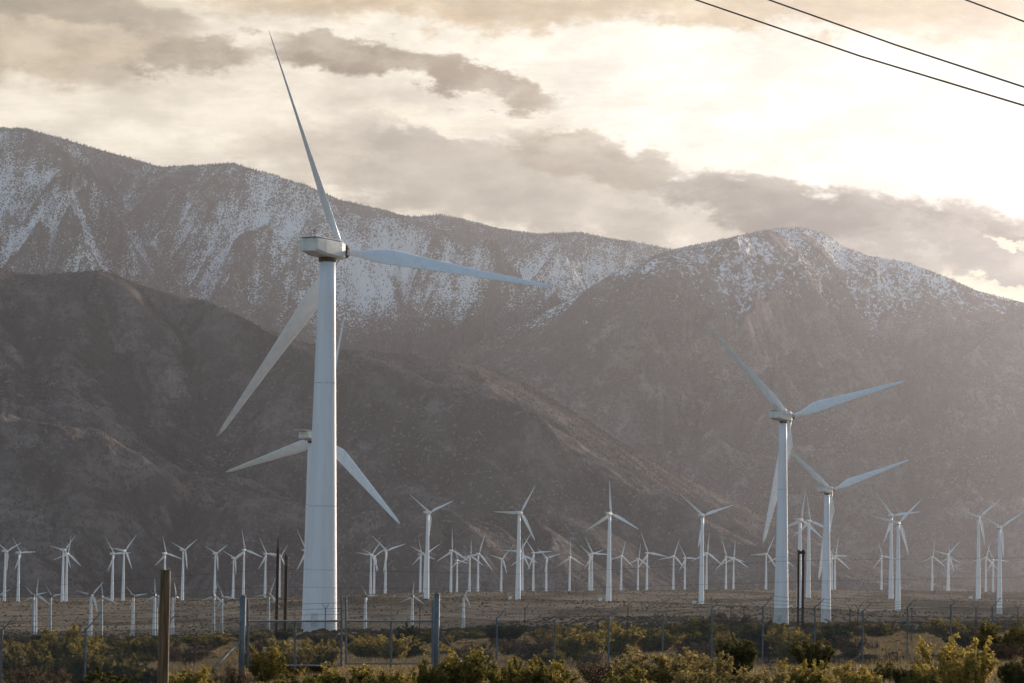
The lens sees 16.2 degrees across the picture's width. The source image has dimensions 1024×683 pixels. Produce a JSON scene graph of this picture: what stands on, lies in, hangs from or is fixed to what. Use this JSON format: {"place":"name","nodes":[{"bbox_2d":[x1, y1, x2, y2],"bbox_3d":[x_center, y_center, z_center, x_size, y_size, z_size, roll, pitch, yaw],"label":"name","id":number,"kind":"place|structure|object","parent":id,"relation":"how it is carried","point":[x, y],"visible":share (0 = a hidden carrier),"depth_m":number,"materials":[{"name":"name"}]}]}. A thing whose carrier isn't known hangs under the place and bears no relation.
{"place":"outdoors","nodes":[
{"label":"outdoors","id":0,"kind":"place"},
{"bbox_2d":[0,128,668,359],"bbox_3d":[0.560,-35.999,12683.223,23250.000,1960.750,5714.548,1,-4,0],"label":"snowy mountain","id":1,"kind":"structure","parent":0,"point":[488,254],"depth_m":13721.42,"materials":[{"name":"grey stone"}]},
{"bbox_2d":[0,126,674,358],"bbox_3d":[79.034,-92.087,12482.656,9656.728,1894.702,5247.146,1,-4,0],"label":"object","id":2,"kind":"object","parent":1,"relation":"on","point":[460,219],"visible":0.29,"depth_m":14180.48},
{"bbox_2d":[0,577,1008,597],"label":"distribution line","id":3,"kind":"object","parent":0,"point":[533,589],"visible":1,"depth_m":361.15,"materials":[{"name":"black metal"}]},
{"bbox_2d":[0,268,1022,597],"bbox_3d":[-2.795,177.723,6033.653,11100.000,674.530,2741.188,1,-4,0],"label":"foothill","id":4,"kind":"structure","parent":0,"point":[514,432],"depth_m":5824.96,"materials":[{"name":"stone"}]},
{"bbox_2d":[0,269,1023,597],"bbox_3d":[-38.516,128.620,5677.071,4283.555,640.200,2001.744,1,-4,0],"label":"foothill brush","id":5,"kind":"object","parent":4,"relation":"on","point":[492,381],"visible":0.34,"depth_m":5923.70,"materials":[{"name":"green plant"}]},
{"bbox_2d":[0,589,1023,661],"bbox_3d":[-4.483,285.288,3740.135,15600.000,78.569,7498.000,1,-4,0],"label":"ground","id":6,"kind":"structure","parent":0,"point":[375,615],"depth_m":2212.07,"materials":[{"name":"brown soil"}]},
{"bbox_2d":[14,540,30,601],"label":"wind turbine","id":7,"kind":"object","parent":6,"relation":"on","point":[18,575],"visible":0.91,"depth_m":3372.33,"materials":[{"name":"paint"}]},
{"bbox_2d":[2,638,53,681],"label":"creosote bush","id":8,"kind":"object","parent":6,"relation":"on","point":[26,659],"visible":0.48,"depth_m":105.29,"materials":[{"name":"green plant"}]},
{"bbox_2d":[0,666,72,682],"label":"dry bush","id":9,"kind":"object","parent":6,"relation":"on","point":[63,679],"visible":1,"depth_m":96.22,"materials":[{"name":"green plant"}]},
{"bbox_2d":[51,538,73,601],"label":"wind turbine","id":10,"kind":"object","parent":6,"relation":"on","point":[62,586],"visible":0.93,"depth_m":3301.16,"materials":[{"name":"paint"}]},
{"bbox_2d":[27,623,98,682],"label":"creosote bush","id":11,"kind":"object","parent":6,"relation":"on","point":[62,641],"visible":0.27,"depth_m":109.83,"materials":[{"name":"green plant"}]},
{"bbox_2d":[54,637,106,682],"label":"creosote bush","id":12,"kind":"object","parent":6,"relation":"on","point":[79,663],"visible":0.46,"depth_m":102.61,"materials":[{"name":"green plant"}]},
{"bbox_2d":[78,665,142,682],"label":"dark shrub","id":13,"kind":"object","parent":6,"relation":"on","point":[111,679],"visible":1,"depth_m":87.66,"materials":[{"name":"green plant"}]},
{"bbox_2d":[89,648,148,680],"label":"creosote bush","id":14,"kind":"object","parent":6,"relation":"on","point":[119,663],"visible":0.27,"depth_m":106.03,"materials":[{"name":"green plant"}]},
{"bbox_2d":[0,599,240,682],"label":"chain link fence","id":15,"kind":"object","parent":6,"relation":"on","point":[85,646],"visible":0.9,"depth_m":101.73,"materials":[{"name":"metal"}]},
{"bbox_2d":[108,536,135,600],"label":"wind turbine","id":16,"kind":"object","parent":6,"relation":"on","point":[123,576],"visible":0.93,"depth_m":3350.34,"materials":[{"name":"paint"}]},
{"bbox_2d":[123,663,157,682],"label":"dark shrub","id":17,"kind":"object","parent":6,"relation":"on","point":[146,673],"visible":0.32,"depth_m":104.44,"materials":[{"name":"green plant"}]},
{"bbox_2d":[129,633,173,661],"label":"creosote bush","id":18,"kind":"object","parent":6,"relation":"on","point":[146,645],"visible":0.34,"depth_m":149.14,"materials":[{"name":"green plant"}]},
{"bbox_2d":[157,569,170,682],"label":"wooden post","id":19,"kind":"object","parent":6,"relation":"on","point":[163,638],"visible":1,"depth_m":61.73,"materials":[{"name":"brown wood"}]},
{"bbox_2d":[173,540,195,599],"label":"wind turbine","id":20,"kind":"object","parent":6,"relation":"on","point":[182,583],"visible":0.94,"depth_m":3379.06,"materials":[{"name":"paint"}]},
{"bbox_2d":[169,642,214,664],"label":"dry bush","id":21,"kind":"object","parent":6,"relation":"on","point":[193,653],"visible":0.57,"depth_m":138.62,"materials":[{"name":"brown plant"}]},
{"bbox_2d":[168,664,219,682],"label":"creosote bush","id":22,"kind":"object","parent":6,"relation":"on","point":[202,676],"visible":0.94,"depth_m":93.59,"materials":[{"name":"green plant"}]},
{"bbox_2d":[180,630,236,650],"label":"creosote bush","id":23,"kind":"object","parent":6,"relation":"on","point":[212,641],"visible":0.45,"depth_m":273.52,"materials":[{"name":"green plant"}]},
{"bbox_2d":[208,595,245,681],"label":"gate post","id":24,"kind":"object","parent":6,"relation":"on","point":[242,621],"visible":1,"depth_m":106.55,"materials":[{"name":"metal"}]},
{"bbox_2d":[247,597,342,669],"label":"gate leaf","id":25,"kind":"object","parent":24,"relation":"attached to","point":[308,621],"visible":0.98,"depth_m":108.87,"materials":[{"name":"metal"}]},
{"bbox_2d":[210,665,259,682],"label":"dry bush","id":26,"kind":"object","parent":6,"relation":"on","point":[230,675],"visible":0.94,"depth_m":97.73,"materials":[{"name":"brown plant"}]},
{"bbox_2d":[233,531,261,594],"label":"wind turbine","id":27,"kind":"object","parent":6,"relation":"on","point":[243,579],"visible":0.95,"depth_m":3939.02,"materials":[{"name":"paint"}]},
{"bbox_2d":[245,644,286,682],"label":"creosote bush","id":28,"kind":"object","parent":6,"relation":"on","point":[272,670],"visible":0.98,"depth_m":107.05,"materials":[{"name":"green plant"}]},
{"bbox_2d":[275,537,279,632],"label":"pole stub","id":29,"kind":"object","parent":6,"relation":"on","point":[277,585],"visible":0.78,"depth_m":359.06,"materials":[{"name":"brown wood"}]},
{"bbox_2d":[283,553,287,633],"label":"pole stub","id":30,"kind":"object","parent":6,"relation":"on","point":[285,585],"visible":0.73,"depth_m":359.00,"materials":[{"name":"brown wood"}]},
{"bbox_2d":[258,669,320,682],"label":"creosote bush","id":31,"kind":"object","parent":6,"relation":"on","point":[309,679],"visible":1,"depth_m":82.56,"materials":[{"name":"green plant"}]},
{"bbox_2d":[261,637,318,678],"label":"creosote bush","id":32,"kind":"object","parent":6,"relation":"on","point":[297,671],"visible":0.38,"depth_m":110.90,"materials":[{"name":"green plant"}]},
{"bbox_2d":[225,315,399,628],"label":"wind turbine","id":33,"kind":"object","parent":6,"relation":"on","point":[344,459],"visible":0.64,"depth_m":1035.04,"materials":[{"name":"paint"}]},
{"bbox_2d":[298,638,339,673],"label":"creosote bush","id":34,"kind":"object","parent":6,"relation":"on","point":[315,668],"visible":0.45,"depth_m":113.43,"materials":[{"name":"green plant"}]},
{"bbox_2d":[316,661,377,682],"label":"creosote bush","id":35,"kind":"object","parent":6,"relation":"on","point":[360,675],"visible":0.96,"depth_m":89.84,"materials":[{"name":"green plant"}]},
{"bbox_2d":[343,635,387,658],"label":"creosote bush","id":36,"kind":"object","parent":6,"relation":"on","point":[362,647],"visible":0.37,"depth_m":173.21,"materials":[{"name":"green plant"}]},
{"bbox_2d":[216,31,551,631],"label":"wind turbine","id":37,"kind":"object","parent":6,"relation":"on","point":[321,556],"visible":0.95,"depth_m":562.26,"materials":[{"name":"paint"}]},
{"bbox_2d":[365,665,416,682],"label":"creosote bush","id":38,"kind":"object","parent":6,"relation":"on","point":[385,677],"visible":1,"depth_m":84.92,"materials":[{"name":"green plant"}]},
{"bbox_2d":[371,633,412,659],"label":"creosote bush","id":39,"kind":"object","parent":6,"relation":"on","point":[393,647],"visible":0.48,"depth_m":145.61,"materials":[{"name":"green plant"}]},
{"bbox_2d":[406,658,453,682],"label":"creosote bush","id":40,"kind":"object","parent":6,"relation":"on","point":[426,676],"visible":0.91,"depth_m":88.41,"materials":[{"name":"green plant"}]},
{"bbox_2d":[412,496,451,598],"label":"wind turbine","id":41,"kind":"object","parent":6,"relation":"on","point":[426,575],"visible":0.94,"depth_m":2475.40,"materials":[{"name":"paint"}]},
{"bbox_2d":[433,593,461,668],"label":"gate post","id":42,"kind":"object","parent":6,"relation":"on","point":[436,622],"visible":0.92,"depth_m":114.57,"materials":[{"name":"metal"}]},
{"bbox_2d":[345,597,433,667],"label":"gate leaf","id":43,"kind":"object","parent":42,"relation":"attached to","point":[404,621],"visible":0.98,"depth_m":112.63,"materials":[{"name":"metal"}]},
{"bbox_2d":[436,644,492,682],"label":"creosote bush","id":44,"kind":"object","parent":6,"relation":"on","point":[472,670],"visible":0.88,"depth_m":89.83,"materials":[{"name":"green plant"}]},
{"bbox_2d":[483,654,524,682],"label":"creosote bush","id":45,"kind":"object","parent":6,"relation":"on","point":[496,676],"visible":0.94,"depth_m":85.54,"materials":[{"name":"green plant"}]},
{"bbox_2d":[480,624,529,641],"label":"dark shrub","id":46,"kind":"object","parent":6,"relation":"on","point":[490,630],"visible":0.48,"depth_m":280.42,"materials":[{"name":"green plant"}]},
{"bbox_2d":[0,589,1023,644],"bbox_3d":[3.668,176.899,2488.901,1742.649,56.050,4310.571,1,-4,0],"label":"desert scrub","id":47,"kind":"object","parent":6,"relation":"on","point":[1006,622],"visible":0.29,"depth_m":2015.06,"materials":[{"name":"green plant"}]},
{"bbox_2d":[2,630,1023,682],"bbox_3d":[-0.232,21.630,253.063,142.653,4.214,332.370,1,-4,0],"label":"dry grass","id":48,"kind":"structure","parent":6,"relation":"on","point":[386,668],"depth_m":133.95,"materials":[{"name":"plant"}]},
{"bbox_2d":[494,487,534,599],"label":"wind turbine","id":49,"kind":"object","parent":6,"relation":"on","point":[517,591],"visible":0.96,"depth_m":2450.51,"materials":[{"name":"paint"}]},
{"bbox_2d":[506,638,560,660],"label":"dry bush","id":50,"kind":"object","parent":6,"relation":"on","point":[529,648],"visible":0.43,"depth_m":136.49,"materials":[{"name":"brown plant"}]},
{"bbox_2d":[511,654,579,682],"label":"creosote bush","id":51,"kind":"object","parent":6,"relation":"on","point":[531,674],"visible":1,"depth_m":84.74,"materials":[{"name":"green plant"}]},
{"bbox_2d":[112,631,1013,682],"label":"tuft scrub","id":52,"kind":"object","parent":6,"relation":"on","point":[845,657],"depth_m":138.79,"materials":[{"name":"green plant"}]},
{"bbox_2d":[553,625,613,663],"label":"creosote bush","id":53,"kind":"object","parent":6,"relation":"on","point":[582,647],"visible":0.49,"depth_m":135.00,"materials":[{"name":"green plant"}]},
{"bbox_2d":[574,656,623,682],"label":"dry bush","id":54,"kind":"object","parent":6,"relation":"on","point":[596,677],"visible":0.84,"depth_m":93.09,"materials":[{"name":"brown plant"}]},
{"bbox_2d":[586,481,637,600],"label":"wind turbine","id":55,"kind":"object","parent":6,"relation":"on","point":[608,576],"visible":0.92,"depth_m":2442.05,"materials":[{"name":"paint"}]},
{"bbox_2d":[589,617,643,657],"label":"creosote bush","id":56,"kind":"object","parent":6,"relation":"on","point":[615,637],"visible":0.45,"depth_m":143.07,"materials":[{"name":"green plant"}]},
{"bbox_2d":[602,663,656,682],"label":"creosote bush","id":57,"kind":"object","parent":6,"relation":"on","point":[629,677],"visible":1,"depth_m":73.61,"materials":[{"name":"green plant"}]},
{"bbox_2d":[634,627,685,651],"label":"creosote bush","id":58,"kind":"object","parent":6,"relation":"on","point":[666,640],"visible":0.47,"depth_m":174.68,"materials":[{"name":"green plant"}]},
{"bbox_2d":[609,643,713,682],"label":"pale shrub","id":59,"kind":"object","parent":6,"relation":"on","point":[659,673],"visible":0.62,"depth_m":76.02,"materials":[{"name":"green plant"}]},
{"bbox_2d":[322,604,1020,646],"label":"wire fence","id":60,"kind":"object","parent":6,"relation":"on","point":[849,630],"visible":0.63,"depth_m":234.30,"materials":[{"name":"grey metal"}]},
{"bbox_2d":[661,615,723,638],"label":"creosote bush","id":61,"kind":"object","parent":6,"relation":"on","point":[693,624],"visible":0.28,"depth_m":225.80,"materials":[{"name":"green plant"}]},
{"bbox_2d":[670,664,724,682],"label":"pale shrub","id":62,"kind":"object","parent":6,"relation":"on","point":[685,677],"visible":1,"depth_m":73.71,"materials":[{"name":"green plant"}]},
{"bbox_2d":[681,495,732,604],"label":"wind turbine","id":63,"kind":"object","parent":6,"relation":"on","point":[701,570],"visible":0.95,"depth_m":2392.76,"materials":[{"name":"paint"}]},
{"bbox_2d":[691,650,736,682],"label":"pale shrub","id":64,"kind":"object","parent":6,"relation":"on","point":[727,666],"visible":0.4,"depth_m":82.87,"materials":[{"name":"green plant"}]},
{"bbox_2d":[439,595,1023,669],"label":"chain link fence","id":65,"kind":"object","parent":6,"relation":"on","point":[814,625],"visible":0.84,"depth_m":128.61,"materials":[{"name":"metal"}]},
{"bbox_2d":[713,612,757,629],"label":"dry bush","id":66,"kind":"object","parent":6,"relation":"on","point":[727,621],"visible":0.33,"depth_m":354.84,"materials":[{"name":"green plant"}]},
{"bbox_2d":[714,633,758,681],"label":"dark shrub","id":67,"kind":"object","parent":6,"relation":"on","point":[744,655],"visible":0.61,"depth_m":95.34,"materials":[{"name":"green plant"}]},
{"bbox_2d":[723,664,794,682],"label":"pale shrub","id":68,"kind":"object","parent":6,"relation":"on","point":[741,677],"visible":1,"depth_m":73.74,"materials":[{"name":"green plant"}]},
{"bbox_2d":[736,619,790,656],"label":"dark shrub","id":69,"kind":"object","parent":6,"relation":"on","point":[758,637],"visible":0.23,"depth_m":140.74,"materials":[{"name":"green plant"}]},
{"bbox_2d":[761,623,811,661],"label":"creosote bush","id":70,"kind":"object","parent":6,"relation":"on","point":[783,631],"visible":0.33,"depth_m":134.16,"materials":[{"name":"green plant"}]},
{"bbox_2d":[797,550,799,627],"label":"pole stub","id":71,"kind":"object","parent":6,"relation":"on","point":[798,569],"visible":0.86,"depth_m":359.18,"materials":[{"name":"brown wood"}]},
{"bbox_2d":[7,558,967,588],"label":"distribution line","id":72,"kind":"object","parent":71,"relation":"attached to","point":[498,573],"visible":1,"depth_m":359.28,"materials":[{"name":"black metal"}]},
{"bbox_2d":[773,657,830,682],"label":"creosote bush","id":73,"kind":"object","parent":6,"relation":"on","point":[802,674],"visible":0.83,"depth_m":81.26,"materials":[{"name":"green plant"}]},
{"bbox_2d":[788,490,822,607],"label":"wind turbine","id":74,"kind":"object","parent":6,"relation":"on","point":[799,520],"visible":0.81,"depth_m":2367.36,"materials":[{"name":"paint"}]},
{"bbox_2d":[707,325,904,624],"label":"wind turbine","id":75,"kind":"object","parent":6,"relation":"on","point":[783,416],"visible":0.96,"depth_m":1027.13,"materials":[{"name":"paint"}]},
{"bbox_2d":[788,635,834,670],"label":"dark shrub","id":76,"kind":"object","parent":6,"relation":"on","point":[813,652],"visible":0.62,"depth_m":100.19,"materials":[{"name":"green plant"}]},
{"bbox_2d":[793,497,832,597],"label":"wind turbine","id":77,"kind":"object","parent":6,"relation":"on","point":[808,591],"visible":0.83,"depth_m":2692.40,"materials":[{"name":"paint"}]},
{"bbox_2d":[821,623,849,650],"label":"dark shrub","id":78,"kind":"object","parent":6,"relation":"on","point":[839,635],"visible":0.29,"depth_m":158.36,"materials":[{"name":"green plant"}]},
{"bbox_2d":[770,431,907,622],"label":"wind turbine","id":79,"kind":"object","parent":6,"relation":"on","point":[829,510],"visible":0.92,"depth_m":1550.60,"materials":[{"name":"paint"}]},
{"bbox_2d":[821,619,865,635],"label":"creosote bush","id":80,"kind":"object","parent":6,"relation":"on","point":[845,627],"visible":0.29,"depth_m":292.45,"materials":[{"name":"green plant"}]},
{"bbox_2d":[818,660,881,682],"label":"creosote bush","id":81,"kind":"object","parent":6,"relation":"on","point":[854,677],"visible":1,"depth_m":77.70,"materials":[{"name":"green plant"}]},
{"bbox_2d":[833,635,869,657],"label":"dry bush","id":82,"kind":"object","parent":6,"relation":"on","point":[851,650],"visible":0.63,"depth_m":141.22,"materials":[{"name":"brown plant"}]},
{"bbox_2d":[858,621,900,636],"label":"creosote bush","id":83,"kind":"object","parent":6,"relation":"on","point":[881,629],"visible":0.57,"depth_m":287.72,"materials":[{"name":"green plant"}]},
{"bbox_2d":[870,659,900,681],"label":"creosote bush","id":84,"kind":"object","parent":6,"relation":"on","point":[887,673],"visible":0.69,"depth_m":92.28,"materials":[{"name":"green plant"}]},
{"bbox_2d":[870,499,921,610],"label":"wind turbine","id":85,"kind":"object","parent":6,"relation":"on","point":[897,583],"visible":0.92,"depth_m":2341.07,"materials":[{"name":"paint"}]},
{"bbox_2d":[876,493,916,598],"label":"wind turbine","id":86,"kind":"object","parent":6,"relation":"on","point":[890,528],"visible":0.88,"depth_m":2692.74,"materials":[{"name":"paint"}]},
{"bbox_2d":[891,665,913,682],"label":"dark shrub","id":87,"kind":"object","parent":6,"relation":"on","point":[897,675],"visible":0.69,"depth_m":88.55,"materials":[{"name":"green plant"}]},
{"bbox_2d":[901,658,944,682],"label":"creosote bush","id":88,"kind":"object","parent":6,"relation":"on","point":[920,677],"visible":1,"depth_m":73.74,"materials":[{"name":"green plant"}]},
{"bbox_2d":[921,617,965,637],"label":"creosote bush","id":89,"kind":"object","parent":6,"relation":"on","point":[938,626],"visible":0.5,"depth_m":273.88,"materials":[{"name":"green plant"}]},
{"bbox_2d":[914,632,998,682],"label":"creosote bush","id":90,"kind":"object","parent":6,"relation":"on","point":[974,670],"visible":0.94,"depth_m":75.99,"materials":[{"name":"green plant"}]},
{"bbox_2d":[946,624,984,649],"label":"creosote bush","id":91,"kind":"object","parent":6,"relation":"on","point":[963,638],"visible":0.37,"depth_m":167.71,"materials":[{"name":"green plant"}]},
{"bbox_2d":[955,500,998,599],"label":"wind turbine","id":92,"kind":"object","parent":6,"relation":"on","point":[978,587],"visible":0.92,"depth_m":2692.96,"materials":[{"name":"paint"}]},
{"bbox_2d":[969,619,1023,657],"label":"creosote bush","id":93,"kind":"object","parent":6,"relation":"on","point":[1013,637],"visible":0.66,"depth_m":137.42,"materials":[{"name":"green plant"}]},
{"bbox_2d":[978,512,1022,613],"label":"wind turbine","id":94,"kind":"object","parent":6,"relation":"on","point":[999,570],"visible":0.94,"depth_m":2390.12,"materials":[{"name":"paint"}]},
{"bbox_2d":[991,642,1023,661],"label":"dry bush","id":95,"kind":"object","parent":6,"relation":"on","point":[1006,654],"visible":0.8,"depth_m":129.76,"materials":[{"name":"brown plant"}]},
{"bbox_2d":[997,653,1023,682],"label":"dark shrub","id":96,"kind":"object","parent":6,"relation":"on","point":[1012,672],"visible":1,"depth_m":82.82,"materials":[{"name":"green plant"}]},
{"bbox_2d":[0,0,1023,301],"label":"sky","id":97,"kind":"structure","parent":0,"point":[672,124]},
{"bbox_2d":[479,508,793,590],"bbox_3d":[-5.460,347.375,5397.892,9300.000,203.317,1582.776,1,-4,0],"label":"rocky spur","id":98,"kind":"structure","parent":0,"point":[565,529],"depth_m":5382.00,"materials":[{"name":"brown stone"}]},
{"bbox_2d":[455,228,1023,591],"bbox_3d":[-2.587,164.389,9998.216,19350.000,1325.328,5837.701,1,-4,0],"label":"granite mountain","id":99,"kind":"structure","parent":0,"point":[605,386],"depth_m":9200.96,"materials":[{"name":"grey stone"}]},
{"bbox_2d":[453,226,1021,383],"bbox_3d":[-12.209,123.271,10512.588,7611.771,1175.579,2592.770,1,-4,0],"label":"peak forest","id":100,"kind":"object","parent":99,"relation":"on","point":[632,268],"visible":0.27,"depth_m":11164.26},
{"bbox_2d":[456,227,1023,590],"bbox_3d":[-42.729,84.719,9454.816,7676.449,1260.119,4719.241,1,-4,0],"label":"chaparral","id":101,"kind":"object","parent":99,"relation":"on","point":[936,562],"visible":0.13,"depth_m":9215.85,"materials":[{"name":"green plant"}]},
{"bbox_2d":[456,229,1023,586],"bbox_3d":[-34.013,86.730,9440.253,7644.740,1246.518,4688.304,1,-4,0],"label":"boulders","id":102,"kind":"object","parent":99,"relation":"on","point":[784,404],"visible":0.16,"depth_m":8777.10,"materials":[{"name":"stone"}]},
{"bbox_2d":[696,0,1023,105],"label":"power line","id":103,"kind":"object","parent":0,"point":[864,56],"visible":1,"depth_m":66.32,"materials":[{"name":"black metal"}]},
{"bbox_2d":[769,0,1023,87],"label":"power line","id":104,"kind":"object","parent":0,"point":[900,46],"visible":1,"depth_m":67.23,"materials":[{"name":"black metal"}]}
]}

